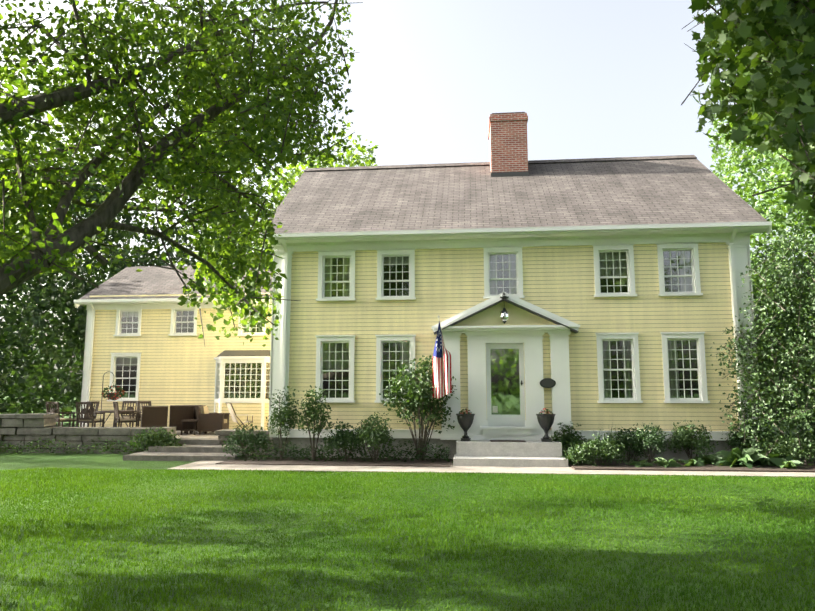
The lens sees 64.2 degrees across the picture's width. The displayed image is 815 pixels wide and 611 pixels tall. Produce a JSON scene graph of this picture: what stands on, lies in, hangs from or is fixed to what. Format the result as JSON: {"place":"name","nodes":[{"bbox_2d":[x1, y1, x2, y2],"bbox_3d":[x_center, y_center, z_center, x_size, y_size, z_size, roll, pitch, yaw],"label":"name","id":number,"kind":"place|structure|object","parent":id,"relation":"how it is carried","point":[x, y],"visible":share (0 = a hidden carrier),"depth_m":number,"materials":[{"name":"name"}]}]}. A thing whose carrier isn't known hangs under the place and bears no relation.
{"place":"outdoors","nodes":[
{"label":"outdoors","id":0,"kind":"place"},
{"bbox_2d":[0,413,57,426],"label":"stone wall","id":1,"kind":"structure","parent":0,"point":[28,420],"depth_m":18.57,"materials":[{"name":"stone"}]},
{"bbox_2d":[127,426,185,449],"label":"wall foot shrub stems","id":2,"kind":"object","parent":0,"point":[158,438],"visible":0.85,"depth_m":17.53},
{"bbox_2d":[0,0,813,394],"label":"sky","id":3,"kind":"structure","parent":0,"point":[590,78],"materials":[{"name":"white"}]},
{"bbox_2d":[0,395,814,610],"bbox_3d":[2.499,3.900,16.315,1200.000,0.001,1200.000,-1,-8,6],"label":"lawn","id":4,"kind":"structure","parent":0,"point":[15,461],"depth_m":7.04,"materials":[{"name":"green plant"}]},
{"bbox_2d":[0,426,175,453],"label":"stone retaining wall","id":5,"kind":"structure","parent":4,"relation":"on","point":[71,436],"depth_m":18.41,"materials":[{"name":"stone"}]},
{"bbox_2d":[0,437,179,454],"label":"wall plants","id":6,"kind":"object","parent":4,"relation":"on","point":[54,448],"depth_m":17.97,"materials":[{"name":"green plant"}]},
{"bbox_2d":[0,131,216,425],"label":"tree leaves","id":7,"kind":"object","parent":4,"relation":"on","point":[60,299],"visible":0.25,"depth_m":30.01,"materials":[{"name":"green plant"}]},
{"bbox_2d":[74,293,271,426],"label":"wing house","id":8,"kind":"structure","parent":4,"relation":"on","point":[156,351],"depth_m":22.81,"materials":[{"name":"yellow wood"}]},
{"bbox_2d":[74,264,272,307],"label":"wing roof","id":9,"kind":"structure","parent":8,"relation":"on","point":[150,280],"depth_m":24.39,"materials":[{"name":"grey"}]},
{"bbox_2d":[214,350,269,429],"bbox_3d":[-5.505,2.920,22.016,2.509,2.850,0.760,-1,-8,6],"label":"bay window","id":10,"kind":"structure","parent":8,"relation":"attached to","point":[256,407],"depth_m":21.80,"materials":[{"name":"white wood"}]},
{"bbox_2d":[0,0,362,346],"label":"oak tree","id":11,"kind":"object","parent":4,"relation":"on","point":[33,250],"visible":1,"depth_m":8.53,"materials":[{"name":"green plant"}]},
{"bbox_2d":[123,438,249,460],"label":"lawn steps","id":12,"kind":"structure","parent":4,"relation":"on","point":[202,449],"depth_m":17.06,"materials":[{"name":"stone"}]},
{"bbox_2d":[175,431,218,437],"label":"patio terrace","id":13,"kind":"structure","parent":4,"relation":"on","point":[202,435],"depth_m":19.71,"materials":[{"name":"stone"}]},
{"bbox_2d":[46,402,74,426],"bbox_3d":[-10.876,3.514,20.301,0.580,1.015,0.630,-4,-9,25],"label":"dining chair","id":14,"kind":"object","parent":13,"relation":"on","point":[52,410],"visible":0.67,"depth_m":20.13,"materials":[{"name":"brown wood"}]},
{"bbox_2d":[69,401,99,426],"bbox_3d":[-10.269,3.558,20.628,0.630,1.015,0.580,-1,-8,11],"label":"dining chair","id":15,"kind":"object","parent":13,"relation":"on","point":[95,409],"visible":0.29,"depth_m":20.67,"materials":[{"name":"brown wood"}]},
{"bbox_2d":[76,402,104,426],"bbox_3d":[-9.654,3.436,19.730,0.580,1.015,0.630,-1,-8,11],"label":"dining chair","id":16,"kind":"object","parent":13,"relation":"on","point":[89,418],"visible":0.85,"depth_m":19.52,"materials":[{"name":"brown wood"}]},
{"bbox_2d":[100,372,124,426],"bbox_3d":[-8.809,2.929,19.352,0.671,1.919,0.654,-1,-8,6],"label":"hanging basket","id":17,"kind":"object","parent":13,"relation":"on","point":[113,396],"visible":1,"depth_m":19.32,"materials":[{"name":"green metal"}]},
{"bbox_2d":[94,410,136,426],"bbox_3d":[-9.303,3.715,20.666,1.240,0.728,1.240,-1,-8,6],"label":"patio table","id":18,"kind":"object","parent":13,"relation":"on","point":[109,411],"visible":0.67,"depth_m":20.52,"materials":[{"name":"brown wood"}]},
{"bbox_2d":[113,402,137,426],"bbox_3d":[-8.664,3.459,19.898,0.630,1.015,0.580,5,-9,-34],"label":"dining chair","id":19,"kind":"object","parent":13,"relation":"on","point":[118,420],"visible":0.83,"depth_m":19.77,"materials":[{"name":"brown wood"}]},
{"bbox_2d":[114,401,136,426],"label":"dining chair","id":20,"kind":"object","parent":13,"relation":"on","point":[126,416],"visible":0.35,"depth_m":21.98,"materials":[{"name":"brown wood"}]},
{"bbox_2d":[137,401,151,426],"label":"dining chair","id":21,"kind":"object","parent":13,"relation":"on","point":[139,408],"visible":0.33,"depth_m":20.92,"materials":[{"name":"brown wood"}]},
{"bbox_2d":[140,406,167,427],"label":"club chair","id":22,"kind":"object","parent":13,"relation":"on","point":[155,416],"visible":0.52,"depth_m":19.56,"materials":[{"name":"brown wicker"}]},
{"bbox_2d":[169,405,193,433],"bbox_3d":[-7.252,3.658,20.931,0.740,0.898,0.914,2,-8,-14],"label":"club chair","id":23,"kind":"object","parent":13,"relation":"on","point":[178,413],"visible":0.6,"depth_m":20.57,"materials":[{"name":"brown wicker"}]},
{"bbox_2d":[180,419,197,434],"bbox_3d":[-6.724,3.784,20.196,0.500,0.450,0.500,-1,-8,6],"label":"side table","id":24,"kind":"object","parent":13,"relation":"on","point":[188,429],"visible":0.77,"depth_m":19.98,"materials":[{"name":"brown wood"}]},
{"bbox_2d":[184,405,216,432],"bbox_3d":[-6.800,3.692,21.184,0.740,0.898,0.914,-3,-8,20],"label":"club chair","id":25,"kind":"object","parent":13,"relation":"on","point":[195,417],"visible":0.17,"depth_m":20.80,"materials":[{"name":"brown wicker"}]},
{"bbox_2d":[195,405,229,434],"bbox_3d":[-6.154,3.595,20.464,0.914,0.898,0.740,0,-8,1],"label":"club chair","id":26,"kind":"object","parent":13,"relation":"on","point":[209,422],"visible":0.92,"depth_m":20.11,"materials":[{"name":"brown wicker"}]},
{"bbox_2d":[226,402,253,429],"bbox_3d":[-5.118,3.454,19.744,0.723,1.002,0.630,4,-9,-29],"label":"sling chair","id":27,"kind":"object","parent":13,"relation":"on","point":[231,410],"visible":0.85,"depth_m":19.64,"materials":[{"name":"beige fabric"}]},
{"bbox_2d":[215,429,272,454],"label":"stone wall","id":28,"kind":"structure","parent":4,"relation":"on","point":[223,433],"depth_m":17.94,"materials":[{"name":"stone"}]},
{"bbox_2d":[231,120,378,262],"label":"tree leaves","id":29,"kind":"object","parent":4,"relation":"on","point":[292,174],"depth_m":33.65,"materials":[{"name":"green plant"}]},
{"bbox_2d":[0,251,814,407],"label":"tree line leaves","id":30,"kind":"object","parent":4,"relation":"on","point":[43,346],"depth_m":81.22,"materials":[{"name":"green plant"}]},
{"bbox_2d":[167,461,814,477],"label":"front walk","id":31,"kind":"structure","parent":4,"relation":"on","point":[212,465],"depth_m":14.09,"materials":[{"name":"concrete"}]},
{"bbox_2d":[453,440,567,466],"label":"granite steps","id":32,"kind":"structure","parent":4,"relation":"on","point":[533,453],"depth_m":15.32,"materials":[{"name":"grey stone"}]},
{"bbox_2d":[456,413,474,440],"bbox_3d":[1.429,2.998,15.986,0.468,0.659,0.468,-1,-8,6],"label":"urn","id":33,"kind":"object","parent":32,"relation":"on","point":[465,421],"visible":0.96,"depth_m":15.86,"materials":[{"name":"black metal"}]},
{"bbox_2d":[459,409,471,413],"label":"potted flowers","id":34,"kind":"object","parent":33,"relation":"on","point":[460,412],"visible":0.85,"depth_m":16.03,"materials":[{"name":"green plant"}]},
{"bbox_2d":[490,440,525,441],"bbox_3d":[2.443,3.301,15.833,0.840,0.018,0.480,-1,-8,6],"label":"door mat","id":35,"kind":"object","parent":32,"relation":"on","point":[507,441],"depth_m":15.76,"materials":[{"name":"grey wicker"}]},
{"bbox_2d":[536,414,554,441],"bbox_3d":[3.370,2.973,15.795,0.468,0.659,0.468,-1,-8,6],"label":"urn","id":36,"kind":"object","parent":32,"relation":"on","point":[545,421],"visible":1,"depth_m":15.67,"materials":[{"name":"black metal"}]},
{"bbox_2d":[539,408,552,413],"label":"potted flowers","id":37,"kind":"object","parent":36,"relation":"on","point":[548,412],"visible":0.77,"depth_m":15.84,"materials":[{"name":"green plant"}]},
{"bbox_2d":[257,221,771,460],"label":"house","id":38,"kind":"structure","parent":4,"relation":"on","point":[652,310],"depth_m":16.79,"materials":[{"name":"yellow wood"}]},
{"bbox_2d":[431,292,579,439],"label":"portico","id":39,"kind":"structure","parent":38,"relation":"attached to","point":[482,324],"depth_m":16.48,"materials":[{"name":"white wood"}]},
{"bbox_2d":[500,305,508,323],"bbox_3d":[2.477,0.181,16.596,0.220,0.587,0.209,-7,-10,41],"label":"hanging lantern","id":40,"kind":"object","parent":39,"relation":"hanging from","point":[506,315],"visible":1,"depth_m":16.54,"materials":[{"name":"black metal"}]},
{"bbox_2d":[540,378,555,387],"bbox_3d":[3.532,1.958,16.352,0.400,0.250,0.039,-1,-8,6],"label":"house plaque","id":41,"kind":"object","parent":39,"relation":"attached to","point":[547,383],"visible":1,"depth_m":16.34,"materials":[{"name":"black metal"}]},
{"bbox_2d":[486,343,524,426],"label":"front door","id":42,"kind":"structure","parent":38,"relation":"attached to","point":[505,384],"depth_m":16.64,"materials":[{"name":"white glass"}]},
{"bbox_2d":[259,155,771,233],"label":"roof","id":43,"kind":"structure","parent":38,"relation":"on","point":[674,189],"depth_m":18.87,"materials":[{"name":"grey"}]},
{"bbox_2d":[488,112,528,176],"bbox_3d":[3.322,-5.049,21.498,1.230,2.315,1.570,-1,-8,6],"label":"chimney","id":44,"kind":"object","parent":43,"relation":"on","point":[508,144],"visible":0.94,"depth_m":20.76,"materials":[{"name":"brick"}]},
{"bbox_2d":[215,457,814,472],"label":"planting bed soil","id":45,"kind":"structure","parent":4,"relation":"on","point":[445,463],"depth_m":15.03,"materials":[{"name":"brown soil"}]},
{"bbox_2d":[222,422,272,457],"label":"shrub stems","id":46,"kind":"object","parent":45,"relation":"on","point":[238,438],"visible":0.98,"depth_m":16.57,"materials":[{"name":"green plant"}]},
{"bbox_2d":[266,386,298,460],"bbox_3d":[-3.098,2.952,16.110,0.827,1.931,0.946,-1,-8,6],"label":"shrub","id":47,"kind":"object","parent":45,"relation":"on","point":[284,416],"visible":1,"depth_m":16.07,"materials":[{"name":"green plant"}]},
{"bbox_2d":[293,385,332,460],"bbox_3d":[-2.326,2.931,15.961,0.995,1.934,0.978,2,-8,-11],"label":"shrub","id":48,"kind":"object","parent":45,"relation":"on","point":[312,413],"visible":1,"depth_m":15.94,"materials":[{"name":"green plant"}]},
{"bbox_2d":[224,440,450,461],"bbox_3d":[-1.732,3.621,16.189,5.622,0.509,1.072,-1,-8,6],"label":"ground cover","id":49,"kind":"object","parent":45,"relation":"on","point":[435,455],"visible":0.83,"depth_m":16.07,"materials":[{"name":"green plant"}]},
{"bbox_2d":[320,419,371,460],"bbox_3d":[-1.481,3.344,15.960,1.303,1.125,1.142,-1,-8,6],"label":"shrub","id":50,"kind":"object","parent":45,"relation":"on","point":[344,437],"visible":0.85,"depth_m":15.72,"materials":[{"name":"green plant"}]},
{"bbox_2d":[350,412,395,461],"bbox_3d":[-0.834,3.240,15.782,1.094,1.283,1.186,-1,-8,6],"label":"shrub","id":51,"kind":"object","parent":45,"relation":"on","point":[373,434],"visible":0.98,"depth_m":15.64,"materials":[{"name":"green plant"}]},
{"bbox_2d":[379,355,458,460],"bbox_3d":[0.332,2.586,16.184,1.860,2.680,1.429,-4,-9,28],"label":"lilac bush","id":52,"kind":"object","parent":45,"relation":"on","point":[418,395],"visible":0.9,"depth_m":16.07,"materials":[{"name":"green plant"}]},
{"bbox_2d":[550,421,586,454],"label":"boxwood shrub","id":53,"kind":"object","parent":45,"relation":"on","point":[565,438],"visible":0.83,"depth_m":15.82,"materials":[{"name":"green plant"}]},
{"bbox_2d":[562,451,586,464],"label":"hosta","id":54,"kind":"object","parent":45,"relation":"on","point":[570,460],"visible":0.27,"depth_m":15.13,"materials":[{"name":"green plant"}]},
{"bbox_2d":[561,442,599,464],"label":"boxwood shrub","id":55,"kind":"object","parent":45,"relation":"on","point":[582,452],"visible":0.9,"depth_m":14.78,"materials":[{"name":"green plant"}]},
{"bbox_2d":[579,429,625,464],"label":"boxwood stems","id":56,"kind":"object","parent":45,"relation":"on","point":[607,448],"visible":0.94,"depth_m":14.81,"materials":[{"name":"green plant"}]},
{"bbox_2d":[593,422,615,461],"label":"iris clump","id":57,"kind":"object","parent":45,"relation":"on","point":[610,433],"visible":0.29,"depth_m":15.53,"materials":[{"name":"green plant"}]},
{"bbox_2d":[612,424,648,460],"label":"boxwood shrub","id":58,"kind":"object","parent":45,"relation":"on","point":[623,438],"visible":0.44,"depth_m":15.70,"materials":[{"name":"green plant"}]},
{"bbox_2d":[630,460,653,466],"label":"hosta","id":59,"kind":"object","parent":45,"relation":"on","point":[642,463],"visible":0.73,"depth_m":14.60,"materials":[{"name":"green plant"}]},
{"bbox_2d":[629,423,669,462],"bbox_3d":[5.757,3.317,15.474,0.915,1.047,0.964,-5,-9,33],"label":"boxwood shrub","id":60,"kind":"object","parent":45,"relation":"on","point":[651,438],"visible":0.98,"depth_m":15.34,"materials":[{"name":"green plant"}]},
{"bbox_2d":[653,457,681,467],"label":"hosta","id":61,"kind":"object","parent":45,"relation":"on","point":[663,462],"visible":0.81,"depth_m":14.55,"materials":[{"name":"green plant"}]},
{"bbox_2d":[664,420,718,459],"bbox_3d":[6.787,3.267,15.485,1.152,1.148,1.070,3,-8,-24],"label":"boxwood shrub","id":62,"kind":"object","parent":45,"relation":"on","point":[682,435],"visible":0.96,"depth_m":15.43,"materials":[{"name":"green plant"}]},
{"bbox_2d":[679,459,704,466],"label":"hosta","id":63,"kind":"object","parent":45,"relation":"on","point":[693,462],"visible":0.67,"depth_m":14.69,"materials":[{"name":"green plant"}]},
{"bbox_2d":[577,456,813,468],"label":"bed filler","id":64,"kind":"object","parent":45,"relation":"on","point":[696,463],"visible":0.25,"depth_m":14.68,"materials":[{"name":"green plant"}]},
{"bbox_2d":[692,452,722,464],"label":"hosta","id":65,"kind":"object","parent":45,"relation":"on","point":[709,459],"visible":0.56,"depth_m":15.06,"materials":[{"name":"green plant"}]},
{"bbox_2d":[715,447,775,467],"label":"hosta","id":66,"kind":"object","parent":45,"relation":"on","point":[748,457],"visible":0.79,"depth_m":14.68,"materials":[{"name":"green plant"}]},
{"bbox_2d":[722,417,780,454],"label":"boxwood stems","id":67,"kind":"object","parent":45,"relation":"on","point":[739,440],"visible":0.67,"depth_m":15.30,"materials":[{"name":"green plant"}]},
{"bbox_2d":[740,448,780,465],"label":"hosta","id":68,"kind":"object","parent":45,"relation":"on","point":[771,455],"visible":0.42,"depth_m":14.81,"materials":[{"name":"green plant"}]},
{"bbox_2d":[710,228,814,462],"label":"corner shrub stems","id":69,"kind":"object","parent":45,"relation":"on","point":[780,385],"visible":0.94,"depth_m":15.22,"materials":[{"name":"green plant"}]},
{"bbox_2d":[767,455,801,468],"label":"hosta","id":70,"kind":"object","parent":45,"relation":"on","point":[788,461],"visible":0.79,"depth_m":14.37,"materials":[{"name":"green plant"}]},
{"bbox_2d":[770,433,814,465],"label":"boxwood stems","id":71,"kind":"object","parent":45,"relation":"on","point":[805,448],"visible":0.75,"depth_m":14.72,"materials":[{"name":"green plant"}]},
{"bbox_2d":[681,0,814,217],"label":"maple leaves","id":72,"kind":"object","parent":4,"relation":"on","point":[770,86],"visible":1,"depth_m":7.08,"materials":[{"name":"green plant"}]},
{"bbox_2d":[707,105,814,371],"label":"tree leaves","id":73,"kind":"object","parent":4,"relation":"on","point":[782,172],"visible":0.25,"depth_m":26.19,"materials":[{"name":"green plant"}]},
{"bbox_2d":[756,242,814,427],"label":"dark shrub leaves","id":74,"kind":"object","parent":4,"relation":"on","point":[787,330],"visible":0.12,"depth_m":21.02,"materials":[{"name":"green plant"}]},
{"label":"flag pole","id":75,"kind":"object","parent":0,"visible":0},
{"bbox_2d":[433,322,451,397],"bbox_3d":[0.840,1.316,15.955,0.436,1.900,0.605,3,-8,-23],"label":"us flag","id":76,"kind":"object","parent":75,"relation":"hanging from","point":[441,370],"visible":1,"depth_m":15.82,"materials":[{"name":"fabric"}]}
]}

